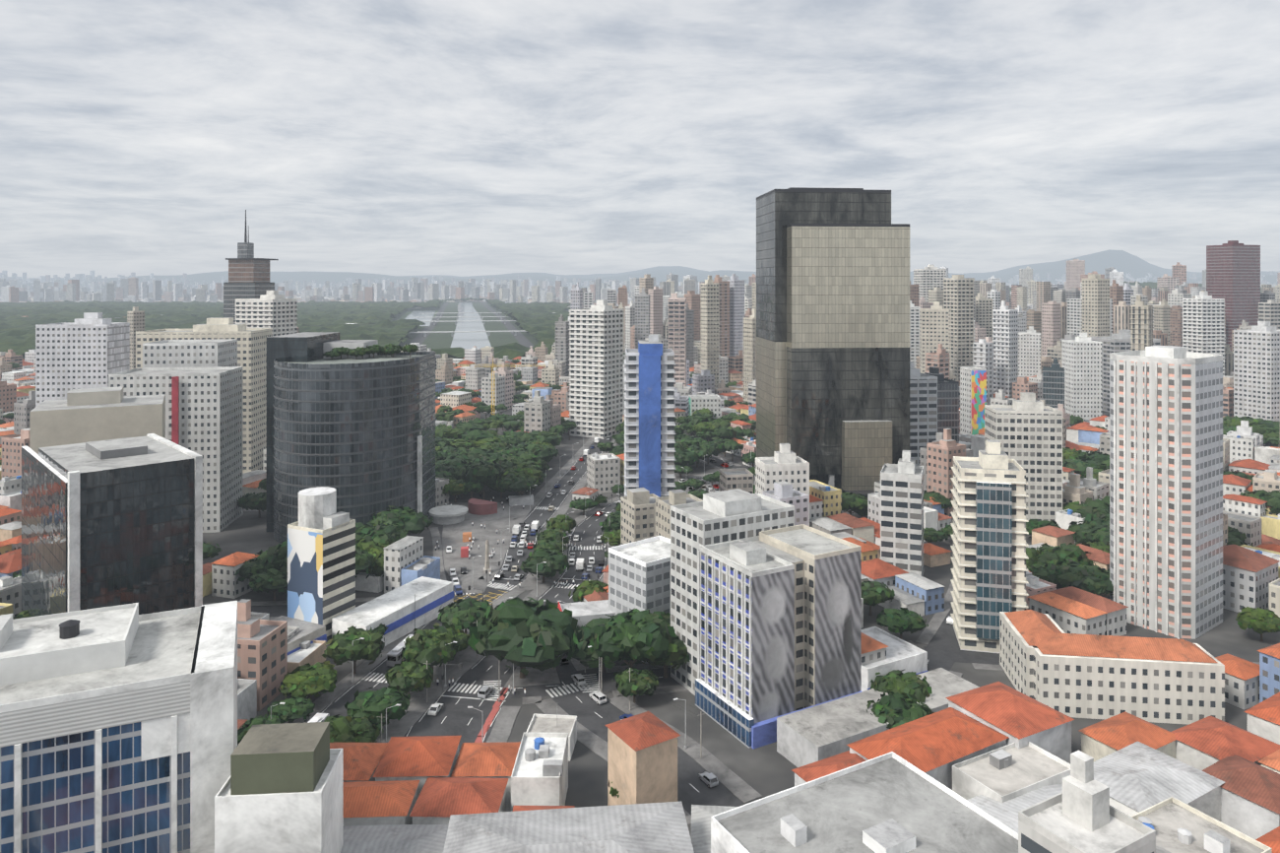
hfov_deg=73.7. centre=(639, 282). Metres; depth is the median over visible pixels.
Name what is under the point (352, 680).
street lamp
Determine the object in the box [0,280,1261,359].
forest canopy
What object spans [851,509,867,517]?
tree
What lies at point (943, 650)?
road asphalt
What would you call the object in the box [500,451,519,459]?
tree
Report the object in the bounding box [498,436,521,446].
tree
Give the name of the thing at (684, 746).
street lamp
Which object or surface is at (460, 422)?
tree
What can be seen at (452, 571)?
hatchback car
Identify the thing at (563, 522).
tree
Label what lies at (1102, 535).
tree
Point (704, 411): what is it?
tree
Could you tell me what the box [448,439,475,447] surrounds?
tree
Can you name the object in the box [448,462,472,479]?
tree
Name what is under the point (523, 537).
suv
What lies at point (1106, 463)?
tree
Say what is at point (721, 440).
tree
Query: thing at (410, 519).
tree
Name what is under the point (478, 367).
tower crane
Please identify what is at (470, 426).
tree
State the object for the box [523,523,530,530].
suv
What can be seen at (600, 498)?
tree
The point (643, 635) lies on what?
tree
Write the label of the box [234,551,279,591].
tree
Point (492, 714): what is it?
road markings
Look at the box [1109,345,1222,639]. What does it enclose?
apartment building
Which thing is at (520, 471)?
tree
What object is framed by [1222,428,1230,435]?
tree
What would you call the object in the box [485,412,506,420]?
tree
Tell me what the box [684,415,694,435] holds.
tree
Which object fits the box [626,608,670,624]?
tree
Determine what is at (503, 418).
tree
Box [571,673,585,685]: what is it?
suv
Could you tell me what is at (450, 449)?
tree
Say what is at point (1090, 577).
tree
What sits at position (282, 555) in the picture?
tree
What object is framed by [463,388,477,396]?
tree
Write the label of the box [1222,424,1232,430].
tree
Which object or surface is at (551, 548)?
tree
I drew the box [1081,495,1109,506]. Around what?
tree
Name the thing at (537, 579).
street lamp
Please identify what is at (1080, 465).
tree
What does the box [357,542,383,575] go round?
tree
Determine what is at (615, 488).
tree
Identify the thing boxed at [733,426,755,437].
tree
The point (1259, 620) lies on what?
tree
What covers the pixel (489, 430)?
tree
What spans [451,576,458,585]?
hatchback car
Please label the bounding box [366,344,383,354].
tree
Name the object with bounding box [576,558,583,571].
truck
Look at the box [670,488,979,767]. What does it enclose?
building
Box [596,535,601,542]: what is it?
suv
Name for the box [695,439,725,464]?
tree
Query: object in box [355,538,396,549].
tree
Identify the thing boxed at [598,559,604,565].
sedan car
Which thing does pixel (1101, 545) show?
tree
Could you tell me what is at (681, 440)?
tree
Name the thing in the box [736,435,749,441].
tree
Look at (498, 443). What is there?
tree
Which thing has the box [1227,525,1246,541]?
tree
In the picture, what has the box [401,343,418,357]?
tree
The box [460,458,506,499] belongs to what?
tree
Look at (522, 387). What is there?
tree
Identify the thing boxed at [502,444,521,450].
tree
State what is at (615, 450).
tree
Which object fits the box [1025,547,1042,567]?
tree
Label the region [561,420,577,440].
tree
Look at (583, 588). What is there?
tree
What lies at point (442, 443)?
tree
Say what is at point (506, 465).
tree
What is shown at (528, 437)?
tree
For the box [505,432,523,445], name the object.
tree
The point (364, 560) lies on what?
tree
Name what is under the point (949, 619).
hatchback car
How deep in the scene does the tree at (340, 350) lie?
322.68 m
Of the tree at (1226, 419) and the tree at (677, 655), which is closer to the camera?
the tree at (677, 655)
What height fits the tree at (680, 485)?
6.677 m
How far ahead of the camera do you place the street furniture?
326.71 m
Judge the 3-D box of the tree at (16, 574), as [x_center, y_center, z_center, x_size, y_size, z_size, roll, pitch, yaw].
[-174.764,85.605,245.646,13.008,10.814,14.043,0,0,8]
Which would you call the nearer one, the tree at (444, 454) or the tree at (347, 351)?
the tree at (347, 351)
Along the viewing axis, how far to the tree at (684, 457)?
406.17 m
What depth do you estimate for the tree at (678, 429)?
456.01 m
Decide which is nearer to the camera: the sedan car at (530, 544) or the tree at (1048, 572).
the tree at (1048, 572)
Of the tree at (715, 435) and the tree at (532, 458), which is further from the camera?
the tree at (715, 435)
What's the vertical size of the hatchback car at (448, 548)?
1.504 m
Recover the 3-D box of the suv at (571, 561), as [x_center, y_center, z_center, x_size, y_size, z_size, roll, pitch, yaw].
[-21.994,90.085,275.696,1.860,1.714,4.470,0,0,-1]
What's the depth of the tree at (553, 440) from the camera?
433.51 m
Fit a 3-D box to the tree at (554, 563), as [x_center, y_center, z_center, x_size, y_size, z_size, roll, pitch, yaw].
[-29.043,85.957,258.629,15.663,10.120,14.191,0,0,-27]
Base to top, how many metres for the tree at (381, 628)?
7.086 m
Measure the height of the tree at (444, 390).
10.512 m
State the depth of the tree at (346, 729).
159.62 m
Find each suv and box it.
[453,584,462,594]
[477,685,493,698]
[511,535,517,541]
[518,541,524,548]
[519,534,525,541]
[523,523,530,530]
[530,528,535,535]
[548,505,554,511]
[569,558,575,565]
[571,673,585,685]
[573,534,578,541]
[588,556,594,564]
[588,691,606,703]
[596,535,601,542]
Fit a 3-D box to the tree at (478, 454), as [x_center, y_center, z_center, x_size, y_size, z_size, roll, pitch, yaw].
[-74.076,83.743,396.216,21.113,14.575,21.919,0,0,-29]
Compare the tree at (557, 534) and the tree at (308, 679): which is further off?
the tree at (557, 534)
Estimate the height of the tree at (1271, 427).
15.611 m
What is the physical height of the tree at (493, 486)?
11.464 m
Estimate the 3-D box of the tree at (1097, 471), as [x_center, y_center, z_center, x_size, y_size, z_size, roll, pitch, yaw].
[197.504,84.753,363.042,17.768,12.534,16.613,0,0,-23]
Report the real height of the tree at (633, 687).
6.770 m
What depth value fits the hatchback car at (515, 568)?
268.03 m
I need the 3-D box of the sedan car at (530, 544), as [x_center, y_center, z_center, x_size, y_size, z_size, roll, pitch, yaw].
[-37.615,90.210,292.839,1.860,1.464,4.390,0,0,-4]
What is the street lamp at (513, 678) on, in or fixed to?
on the road asphalt
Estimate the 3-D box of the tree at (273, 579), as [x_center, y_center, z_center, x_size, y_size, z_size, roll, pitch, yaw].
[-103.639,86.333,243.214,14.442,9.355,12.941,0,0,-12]
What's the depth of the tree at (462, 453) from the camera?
405.55 m
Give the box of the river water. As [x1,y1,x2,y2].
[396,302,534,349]
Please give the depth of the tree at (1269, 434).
447.39 m
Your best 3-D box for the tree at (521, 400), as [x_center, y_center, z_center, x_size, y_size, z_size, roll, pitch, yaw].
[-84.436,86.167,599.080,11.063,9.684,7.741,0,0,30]
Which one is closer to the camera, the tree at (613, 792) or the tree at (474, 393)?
the tree at (613, 792)
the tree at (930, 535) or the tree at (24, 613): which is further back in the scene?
the tree at (930, 535)
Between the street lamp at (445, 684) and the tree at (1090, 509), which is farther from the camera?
the tree at (1090, 509)
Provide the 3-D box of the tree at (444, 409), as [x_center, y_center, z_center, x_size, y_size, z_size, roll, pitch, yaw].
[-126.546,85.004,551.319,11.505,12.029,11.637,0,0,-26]
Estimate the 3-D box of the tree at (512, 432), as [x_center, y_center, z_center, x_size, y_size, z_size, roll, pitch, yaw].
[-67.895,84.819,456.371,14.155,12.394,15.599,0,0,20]
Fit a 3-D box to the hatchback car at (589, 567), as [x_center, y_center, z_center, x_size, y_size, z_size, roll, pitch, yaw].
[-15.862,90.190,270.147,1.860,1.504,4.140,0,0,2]
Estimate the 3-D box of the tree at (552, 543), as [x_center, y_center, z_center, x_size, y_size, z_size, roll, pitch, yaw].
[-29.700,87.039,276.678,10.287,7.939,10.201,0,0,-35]
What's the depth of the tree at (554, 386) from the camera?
666.69 m
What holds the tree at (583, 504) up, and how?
on the ground
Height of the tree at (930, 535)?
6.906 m
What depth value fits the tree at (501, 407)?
574.60 m
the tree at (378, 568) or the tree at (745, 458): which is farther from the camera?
the tree at (745, 458)
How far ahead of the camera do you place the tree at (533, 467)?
366.49 m
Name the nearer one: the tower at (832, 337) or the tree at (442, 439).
the tower at (832, 337)
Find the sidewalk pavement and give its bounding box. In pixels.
[202,412,1259,824]
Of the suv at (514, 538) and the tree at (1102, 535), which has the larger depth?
the suv at (514, 538)
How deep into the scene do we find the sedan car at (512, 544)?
292.88 m
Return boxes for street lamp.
[351,637,364,682]
[385,704,400,742]
[414,590,425,628]
[444,640,457,686]
[471,555,481,589]
[512,663,513,693]
[535,561,546,596]
[587,644,600,690]
[673,697,687,748]
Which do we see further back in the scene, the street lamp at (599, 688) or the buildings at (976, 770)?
the street lamp at (599, 688)
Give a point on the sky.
(460, 138)
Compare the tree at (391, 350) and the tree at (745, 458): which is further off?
the tree at (745, 458)
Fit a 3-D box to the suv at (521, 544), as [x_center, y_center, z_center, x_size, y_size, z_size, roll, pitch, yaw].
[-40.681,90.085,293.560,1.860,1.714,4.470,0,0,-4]
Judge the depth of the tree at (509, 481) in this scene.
348.92 m
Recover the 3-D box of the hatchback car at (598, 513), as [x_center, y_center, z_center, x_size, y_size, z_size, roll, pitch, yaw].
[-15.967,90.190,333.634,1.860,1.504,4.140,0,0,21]
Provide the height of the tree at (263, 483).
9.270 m
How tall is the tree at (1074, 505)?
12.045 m
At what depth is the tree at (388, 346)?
333.12 m
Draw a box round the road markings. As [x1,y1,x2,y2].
[324,451,700,791]
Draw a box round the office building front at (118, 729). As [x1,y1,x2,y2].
[0,600,237,852]
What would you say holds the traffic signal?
on the sidewalk pavement
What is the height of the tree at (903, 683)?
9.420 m
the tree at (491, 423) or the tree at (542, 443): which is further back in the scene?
the tree at (491, 423)
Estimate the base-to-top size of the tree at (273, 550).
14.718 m
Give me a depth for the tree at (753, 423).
490.31 m
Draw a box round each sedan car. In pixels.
[427,703,443,714]
[460,566,467,574]
[502,564,510,570]
[510,541,515,547]
[516,549,522,556]
[527,542,533,548]
[570,552,575,558]
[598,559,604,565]
[619,712,634,719]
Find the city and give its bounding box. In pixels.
[0,258,1279,323]
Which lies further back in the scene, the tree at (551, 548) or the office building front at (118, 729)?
the tree at (551, 548)
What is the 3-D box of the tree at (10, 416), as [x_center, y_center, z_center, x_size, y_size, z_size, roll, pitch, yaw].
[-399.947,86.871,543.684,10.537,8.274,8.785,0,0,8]
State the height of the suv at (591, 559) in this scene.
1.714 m
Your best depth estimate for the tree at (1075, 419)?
500.79 m
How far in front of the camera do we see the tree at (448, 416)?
507.45 m
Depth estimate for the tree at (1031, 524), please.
296.41 m
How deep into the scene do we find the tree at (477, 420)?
515.02 m
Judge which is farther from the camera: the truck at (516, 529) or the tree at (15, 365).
the tree at (15, 365)
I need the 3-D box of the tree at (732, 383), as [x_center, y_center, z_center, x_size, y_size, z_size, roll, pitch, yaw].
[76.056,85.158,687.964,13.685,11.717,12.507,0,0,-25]
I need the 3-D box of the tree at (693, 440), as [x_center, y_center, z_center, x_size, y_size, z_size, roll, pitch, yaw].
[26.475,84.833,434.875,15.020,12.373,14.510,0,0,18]
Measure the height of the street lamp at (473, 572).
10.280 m
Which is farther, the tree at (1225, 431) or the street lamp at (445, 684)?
the tree at (1225, 431)
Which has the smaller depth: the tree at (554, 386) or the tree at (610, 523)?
the tree at (610, 523)
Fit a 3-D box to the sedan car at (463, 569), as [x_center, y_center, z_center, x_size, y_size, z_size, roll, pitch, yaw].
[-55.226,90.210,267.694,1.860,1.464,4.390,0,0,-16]
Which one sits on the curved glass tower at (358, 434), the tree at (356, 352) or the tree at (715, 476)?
the tree at (356, 352)
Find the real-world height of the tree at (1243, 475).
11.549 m
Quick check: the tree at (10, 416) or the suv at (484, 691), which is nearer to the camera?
the suv at (484, 691)
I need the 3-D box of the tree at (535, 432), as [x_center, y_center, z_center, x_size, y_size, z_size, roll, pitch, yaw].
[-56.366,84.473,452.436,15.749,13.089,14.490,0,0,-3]
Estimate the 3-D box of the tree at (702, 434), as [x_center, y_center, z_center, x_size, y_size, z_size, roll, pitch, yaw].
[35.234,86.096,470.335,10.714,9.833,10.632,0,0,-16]
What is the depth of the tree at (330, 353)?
318.65 m
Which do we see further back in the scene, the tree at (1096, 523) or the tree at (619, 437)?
the tree at (619, 437)
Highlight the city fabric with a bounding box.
[0,273,1279,852]
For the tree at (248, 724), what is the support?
on the ground
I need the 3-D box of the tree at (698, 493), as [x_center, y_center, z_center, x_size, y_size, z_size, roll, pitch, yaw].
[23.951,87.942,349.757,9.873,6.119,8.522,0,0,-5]
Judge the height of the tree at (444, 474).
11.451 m
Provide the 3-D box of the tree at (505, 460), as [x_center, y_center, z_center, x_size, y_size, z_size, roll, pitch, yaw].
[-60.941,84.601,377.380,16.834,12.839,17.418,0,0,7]
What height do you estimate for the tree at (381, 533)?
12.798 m
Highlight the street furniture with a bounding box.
[428,490,696,573]
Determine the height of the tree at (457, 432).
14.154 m
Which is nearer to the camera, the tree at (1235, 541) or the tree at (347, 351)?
the tree at (1235, 541)
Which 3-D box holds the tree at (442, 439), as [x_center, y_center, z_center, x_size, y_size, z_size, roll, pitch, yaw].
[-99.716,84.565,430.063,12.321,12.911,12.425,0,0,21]
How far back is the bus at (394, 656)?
202.28 m
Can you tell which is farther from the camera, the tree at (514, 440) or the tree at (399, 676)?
the tree at (514, 440)
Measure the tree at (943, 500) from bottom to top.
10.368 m
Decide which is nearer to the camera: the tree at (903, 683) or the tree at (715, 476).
the tree at (903, 683)
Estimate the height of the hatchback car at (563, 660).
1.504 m
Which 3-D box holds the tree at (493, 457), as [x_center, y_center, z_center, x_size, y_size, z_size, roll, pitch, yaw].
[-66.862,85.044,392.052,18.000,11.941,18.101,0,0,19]
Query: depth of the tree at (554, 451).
419.01 m
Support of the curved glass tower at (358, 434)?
on the ground
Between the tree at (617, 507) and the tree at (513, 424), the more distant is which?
the tree at (513, 424)
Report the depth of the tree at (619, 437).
449.64 m
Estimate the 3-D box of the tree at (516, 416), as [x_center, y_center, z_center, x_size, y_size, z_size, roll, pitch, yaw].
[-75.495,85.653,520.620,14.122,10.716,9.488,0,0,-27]
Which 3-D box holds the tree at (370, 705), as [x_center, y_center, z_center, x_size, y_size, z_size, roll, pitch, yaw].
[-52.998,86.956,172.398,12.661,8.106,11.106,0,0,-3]
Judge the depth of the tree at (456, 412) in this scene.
545.97 m
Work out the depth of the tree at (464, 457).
387.54 m
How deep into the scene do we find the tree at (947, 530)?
295.50 m
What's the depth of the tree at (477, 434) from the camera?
441.50 m
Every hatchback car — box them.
[446,545,451,553]
[448,568,455,575]
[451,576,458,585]
[494,573,505,579]
[506,555,512,562]
[511,565,518,572]
[513,574,523,580]
[558,654,569,664]
[580,573,589,579]
[586,565,592,571]
[594,511,603,515]
[595,566,602,573]
[699,770,718,787]
[946,616,953,624]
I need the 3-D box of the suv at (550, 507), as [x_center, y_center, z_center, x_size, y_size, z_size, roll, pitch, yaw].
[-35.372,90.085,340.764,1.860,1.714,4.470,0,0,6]
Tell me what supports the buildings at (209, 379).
on the ground
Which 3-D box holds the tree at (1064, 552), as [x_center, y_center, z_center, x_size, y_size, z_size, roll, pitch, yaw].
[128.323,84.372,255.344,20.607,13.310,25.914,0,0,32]
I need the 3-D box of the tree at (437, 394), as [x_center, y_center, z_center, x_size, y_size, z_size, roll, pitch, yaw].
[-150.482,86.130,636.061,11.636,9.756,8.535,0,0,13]
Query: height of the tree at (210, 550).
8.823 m
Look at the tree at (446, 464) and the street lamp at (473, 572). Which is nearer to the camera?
the street lamp at (473, 572)
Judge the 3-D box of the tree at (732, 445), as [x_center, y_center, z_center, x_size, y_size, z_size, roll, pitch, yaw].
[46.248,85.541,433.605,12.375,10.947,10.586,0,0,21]
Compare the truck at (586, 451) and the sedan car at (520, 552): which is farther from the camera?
the truck at (586, 451)
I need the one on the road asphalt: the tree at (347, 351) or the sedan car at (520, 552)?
the sedan car at (520, 552)
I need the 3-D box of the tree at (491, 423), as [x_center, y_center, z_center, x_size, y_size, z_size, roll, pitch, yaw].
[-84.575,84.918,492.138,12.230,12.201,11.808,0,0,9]
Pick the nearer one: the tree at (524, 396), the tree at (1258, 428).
the tree at (1258, 428)
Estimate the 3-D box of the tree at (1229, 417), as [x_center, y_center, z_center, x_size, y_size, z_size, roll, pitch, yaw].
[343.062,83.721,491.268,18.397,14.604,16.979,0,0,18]
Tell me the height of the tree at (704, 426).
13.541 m
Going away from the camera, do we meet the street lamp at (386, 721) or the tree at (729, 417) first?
the street lamp at (386, 721)
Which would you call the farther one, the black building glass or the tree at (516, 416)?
the tree at (516, 416)
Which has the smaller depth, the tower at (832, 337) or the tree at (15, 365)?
the tower at (832, 337)
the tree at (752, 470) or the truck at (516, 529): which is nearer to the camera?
the truck at (516, 529)
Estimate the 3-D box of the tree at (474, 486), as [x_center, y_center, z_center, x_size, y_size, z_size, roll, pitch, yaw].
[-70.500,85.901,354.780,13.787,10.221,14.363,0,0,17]
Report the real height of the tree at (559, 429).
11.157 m
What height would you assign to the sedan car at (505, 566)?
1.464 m
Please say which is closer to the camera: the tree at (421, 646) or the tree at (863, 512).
the tree at (421, 646)
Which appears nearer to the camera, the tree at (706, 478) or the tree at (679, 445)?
the tree at (706, 478)
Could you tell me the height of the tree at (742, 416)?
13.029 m
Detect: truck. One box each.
[512,524,520,535]
[530,520,539,531]
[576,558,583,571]
[583,448,589,455]
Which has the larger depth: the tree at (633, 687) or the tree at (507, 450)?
the tree at (507, 450)
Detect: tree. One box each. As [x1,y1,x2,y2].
[2,412,13,422]
[6,362,20,368]
[12,569,21,577]
[12,609,31,619]
[202,541,222,560]
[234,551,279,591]
[236,492,266,517]
[237,712,283,745]
[248,567,287,600]
[257,478,266,490]
[257,492,266,511]
[258,543,282,571]
[265,536,287,574]
[266,695,315,722]
[278,659,336,701]
[320,713,383,742]
[321,625,384,674]
[322,350,340,359]
[330,346,348,358]
[339,348,352,355]
[344,686,410,725]
[347,347,365,359]
[353,346,372,358]
[355,521,375,542]
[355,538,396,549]
[355,547,375,577]
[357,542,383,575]
[358,522,407,543]
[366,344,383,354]
[369,345,383,357]
[369,623,388,639]
[370,505,433,533]
[371,551,383,576]
[384,343,397,356]
[384,346,401,354]
[384,660,434,700]
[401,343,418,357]
[401,622,459,680]
[435,391,444,398]
[435,410,454,425]
[435,425,453,438]
[435,437,452,443]
[435,440,448,447]
[435,451,444,457]
[435,453,471,463]
[435,455,472,471]
[435,469,456,480]
[436,403,452,412]
[436,423,447,428]
[437,427,465,439]
[437,445,470,454]
[437,450,457,456]
[437,596,493,634]
[440,443,464,448]
[441,387,452,392]
[442,478,466,502]
[446,626,471,651]
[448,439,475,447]
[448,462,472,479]
[450,408,464,415]
[454,448,471,455]
[455,420,466,426]
[455,422,487,430]
[455,477,487,498]
[460,429,496,441]
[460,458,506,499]
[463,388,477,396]
[465,446,500,463]
[467,594,581,678]
[468,417,487,425]
[471,444,497,451]
[472,400,486,406]
[473,403,496,418]
[473,436,502,446]
[481,439,510,447]
[482,418,503,430]
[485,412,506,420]
[485,477,512,498]
[486,428,498,436]
[486,452,503,461]
[492,458,517,465]
[494,403,507,414]
[494,446,511,450]
[496,459,518,493]
[497,447,519,454]
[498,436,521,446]
[498,472,538,495]
[499,417,512,431]
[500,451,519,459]
[501,463,544,495]
[502,419,523,431]
[502,429,524,436]
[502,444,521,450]
[505,413,523,431]
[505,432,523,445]
[507,451,550,473]
[512,397,526,403]
[512,461,542,493]
[513,374,521,380]
[514,444,552,460]
[516,393,529,398]
[517,384,528,391]
[517,432,536,443]
[517,441,532,447]
[519,430,539,436]
[519,547,570,582]
[528,546,564,557]
[529,439,555,447]
[533,435,561,446]
[533,537,568,551]
[534,431,560,439]
[535,526,567,542]
[545,445,559,456]
[545,513,577,533]
[547,424,567,436]
[551,384,563,389]
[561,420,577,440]
[564,614,641,671]
[568,577,608,602]
[569,498,597,514]
[583,608,674,667]
[594,494,607,506]
[596,440,613,452]
[599,515,620,531]
[600,528,620,546]
[607,510,620,517]
[607,781,619,797]
[608,445,624,454]
[611,484,624,497]
[611,665,658,703]
[612,432,624,443]
[614,502,620,511]
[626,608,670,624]
[639,623,689,678]
[674,425,685,435]
[674,433,691,438]
[674,436,690,446]
[674,441,686,450]
[674,447,699,465]
[674,464,694,478]
[674,481,687,490]
[676,415,689,434]
[679,421,694,436]
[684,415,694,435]
[684,435,706,461]
[685,423,697,437]
[685,477,704,490]
[687,444,712,467]
[688,489,708,499]
[689,407,715,417]
[690,410,713,424]
[692,421,717,439]
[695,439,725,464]
[696,431,712,438]
[702,473,718,486]
[707,417,730,427]
[708,432,736,440]
[708,470,719,480]
[716,425,737,453]
[716,438,731,456]
[720,411,749,421]
[721,414,743,422]
[721,440,743,460]
[723,398,736,406]
[726,381,737,386]
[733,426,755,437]
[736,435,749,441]
[738,418,756,429]
[740,451,756,466]
[748,466,755,475]
[841,490,867,514]
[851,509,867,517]
[861,580,895,615]
[866,690,934,728]
[870,668,932,702]
[875,607,928,639]
[923,490,952,509]
[923,526,948,542]
[940,524,953,537]
[1025,518,1060,537]
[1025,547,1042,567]
[1028,562,1062,587]
[1035,540,1095,566]
[1055,559,1113,594]
[1062,447,1082,462]
[1062,455,1101,476]
[1062,501,1086,512]
[1066,520,1092,542]
[1070,414,1084,424]
[1072,497,1109,522]
[1074,449,1102,458]
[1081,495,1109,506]
[1082,539,1109,553]
[1083,465,1109,481]
[1084,526,1109,545]
[1085,512,1109,530]
[1086,451,1109,461]
[1097,459,1109,468]
[1222,415,1240,421]
[1222,417,1240,424]
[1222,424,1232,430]
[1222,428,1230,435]
[1222,469,1254,484]
[1223,417,1258,426]
[1225,536,1253,546]
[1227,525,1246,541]
[1235,606,1279,640]
[1240,416,1266,421]
[1241,489,1272,498]
[1248,423,1269,434]
[1250,419,1269,424]
[1258,491,1279,513]
[1259,431,1279,446]
[1263,422,1279,433]
[1266,437,1279,447]
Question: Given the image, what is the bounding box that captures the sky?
[0,0,1279,278]
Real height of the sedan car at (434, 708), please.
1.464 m
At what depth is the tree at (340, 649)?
195.16 m
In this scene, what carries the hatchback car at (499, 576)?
on the road asphalt
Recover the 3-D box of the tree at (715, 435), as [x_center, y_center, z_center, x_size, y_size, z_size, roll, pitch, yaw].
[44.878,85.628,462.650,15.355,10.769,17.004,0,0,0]
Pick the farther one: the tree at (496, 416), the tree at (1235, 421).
the tree at (496, 416)
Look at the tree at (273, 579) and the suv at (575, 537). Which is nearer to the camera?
the tree at (273, 579)
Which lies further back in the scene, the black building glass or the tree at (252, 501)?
the tree at (252, 501)
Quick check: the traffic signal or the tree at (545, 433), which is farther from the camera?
the tree at (545, 433)
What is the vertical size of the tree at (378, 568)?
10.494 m
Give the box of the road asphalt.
[242,413,1109,815]
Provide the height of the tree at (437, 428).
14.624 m
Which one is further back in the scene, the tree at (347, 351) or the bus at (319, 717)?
the tree at (347, 351)
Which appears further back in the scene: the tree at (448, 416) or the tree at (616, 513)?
the tree at (448, 416)
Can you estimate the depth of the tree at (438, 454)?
395.73 m
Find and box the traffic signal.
[441,662,461,690]
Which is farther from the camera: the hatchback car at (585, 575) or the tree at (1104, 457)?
the tree at (1104, 457)
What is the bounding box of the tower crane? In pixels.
[474,356,537,414]
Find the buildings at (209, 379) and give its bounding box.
[35,209,1279,723]
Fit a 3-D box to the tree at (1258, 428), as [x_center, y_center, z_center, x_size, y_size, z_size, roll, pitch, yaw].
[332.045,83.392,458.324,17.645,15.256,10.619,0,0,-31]
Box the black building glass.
[21,385,202,616]
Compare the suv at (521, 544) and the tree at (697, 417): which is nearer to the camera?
the suv at (521, 544)
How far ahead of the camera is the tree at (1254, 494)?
329.94 m
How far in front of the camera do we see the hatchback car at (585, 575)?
261.10 m
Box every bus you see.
[307,712,329,722]
[386,634,413,666]
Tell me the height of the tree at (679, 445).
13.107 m
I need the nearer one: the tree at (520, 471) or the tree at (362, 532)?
the tree at (362, 532)
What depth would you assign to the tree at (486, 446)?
419.85 m
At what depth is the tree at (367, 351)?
323.45 m
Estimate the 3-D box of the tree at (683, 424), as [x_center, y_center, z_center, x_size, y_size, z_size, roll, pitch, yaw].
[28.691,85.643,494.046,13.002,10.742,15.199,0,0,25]
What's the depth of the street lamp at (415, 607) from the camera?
223.16 m
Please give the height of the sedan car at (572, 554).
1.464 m
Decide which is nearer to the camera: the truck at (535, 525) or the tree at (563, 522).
the tree at (563, 522)
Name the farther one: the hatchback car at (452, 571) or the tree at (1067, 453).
the tree at (1067, 453)
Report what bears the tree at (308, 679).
on the ground
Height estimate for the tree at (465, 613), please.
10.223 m
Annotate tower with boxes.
[266,331,435,544]
[756,187,924,498]
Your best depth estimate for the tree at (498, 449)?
419.27 m
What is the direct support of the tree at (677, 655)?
on the ground
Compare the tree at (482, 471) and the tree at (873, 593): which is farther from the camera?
the tree at (482, 471)
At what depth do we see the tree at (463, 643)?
204.65 m
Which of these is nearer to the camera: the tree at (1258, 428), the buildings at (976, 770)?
the buildings at (976, 770)
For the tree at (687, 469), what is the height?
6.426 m
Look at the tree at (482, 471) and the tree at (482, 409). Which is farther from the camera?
the tree at (482, 409)
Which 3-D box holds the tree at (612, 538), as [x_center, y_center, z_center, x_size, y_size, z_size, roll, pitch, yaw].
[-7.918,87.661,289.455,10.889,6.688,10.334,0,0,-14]
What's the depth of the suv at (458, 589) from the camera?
249.09 m
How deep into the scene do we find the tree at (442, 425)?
494.90 m
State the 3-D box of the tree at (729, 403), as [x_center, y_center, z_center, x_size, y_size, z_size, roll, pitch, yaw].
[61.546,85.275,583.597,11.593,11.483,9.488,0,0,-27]
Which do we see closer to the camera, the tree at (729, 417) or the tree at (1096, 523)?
the tree at (1096, 523)
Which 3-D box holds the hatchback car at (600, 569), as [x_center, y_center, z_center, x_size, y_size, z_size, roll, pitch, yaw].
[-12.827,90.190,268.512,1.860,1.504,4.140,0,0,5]
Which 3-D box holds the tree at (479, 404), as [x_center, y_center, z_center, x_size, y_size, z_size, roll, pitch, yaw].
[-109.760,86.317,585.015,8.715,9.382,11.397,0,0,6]
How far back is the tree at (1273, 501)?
308.86 m
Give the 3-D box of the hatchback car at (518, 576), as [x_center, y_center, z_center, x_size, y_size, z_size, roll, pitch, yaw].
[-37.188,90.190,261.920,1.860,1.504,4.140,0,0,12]
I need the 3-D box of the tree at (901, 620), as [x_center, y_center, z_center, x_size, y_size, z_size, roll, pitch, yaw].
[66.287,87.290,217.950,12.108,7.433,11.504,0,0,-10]
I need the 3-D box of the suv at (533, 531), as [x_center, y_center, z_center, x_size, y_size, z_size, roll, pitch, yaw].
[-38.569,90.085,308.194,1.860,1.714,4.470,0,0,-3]
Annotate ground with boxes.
[0,249,1279,834]
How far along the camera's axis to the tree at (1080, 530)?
286.63 m
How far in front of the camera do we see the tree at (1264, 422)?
468.22 m
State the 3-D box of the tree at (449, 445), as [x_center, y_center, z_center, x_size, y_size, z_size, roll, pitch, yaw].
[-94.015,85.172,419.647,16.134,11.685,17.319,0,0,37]
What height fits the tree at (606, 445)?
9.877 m
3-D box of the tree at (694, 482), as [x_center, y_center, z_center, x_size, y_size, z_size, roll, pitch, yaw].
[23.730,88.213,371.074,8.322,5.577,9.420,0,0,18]
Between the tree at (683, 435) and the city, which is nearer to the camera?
the tree at (683, 435)
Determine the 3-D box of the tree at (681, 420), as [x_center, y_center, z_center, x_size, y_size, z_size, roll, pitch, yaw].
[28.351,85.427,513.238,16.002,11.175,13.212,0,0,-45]
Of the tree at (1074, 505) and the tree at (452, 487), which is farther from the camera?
the tree at (452, 487)
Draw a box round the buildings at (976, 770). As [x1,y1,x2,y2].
[214,681,1279,852]

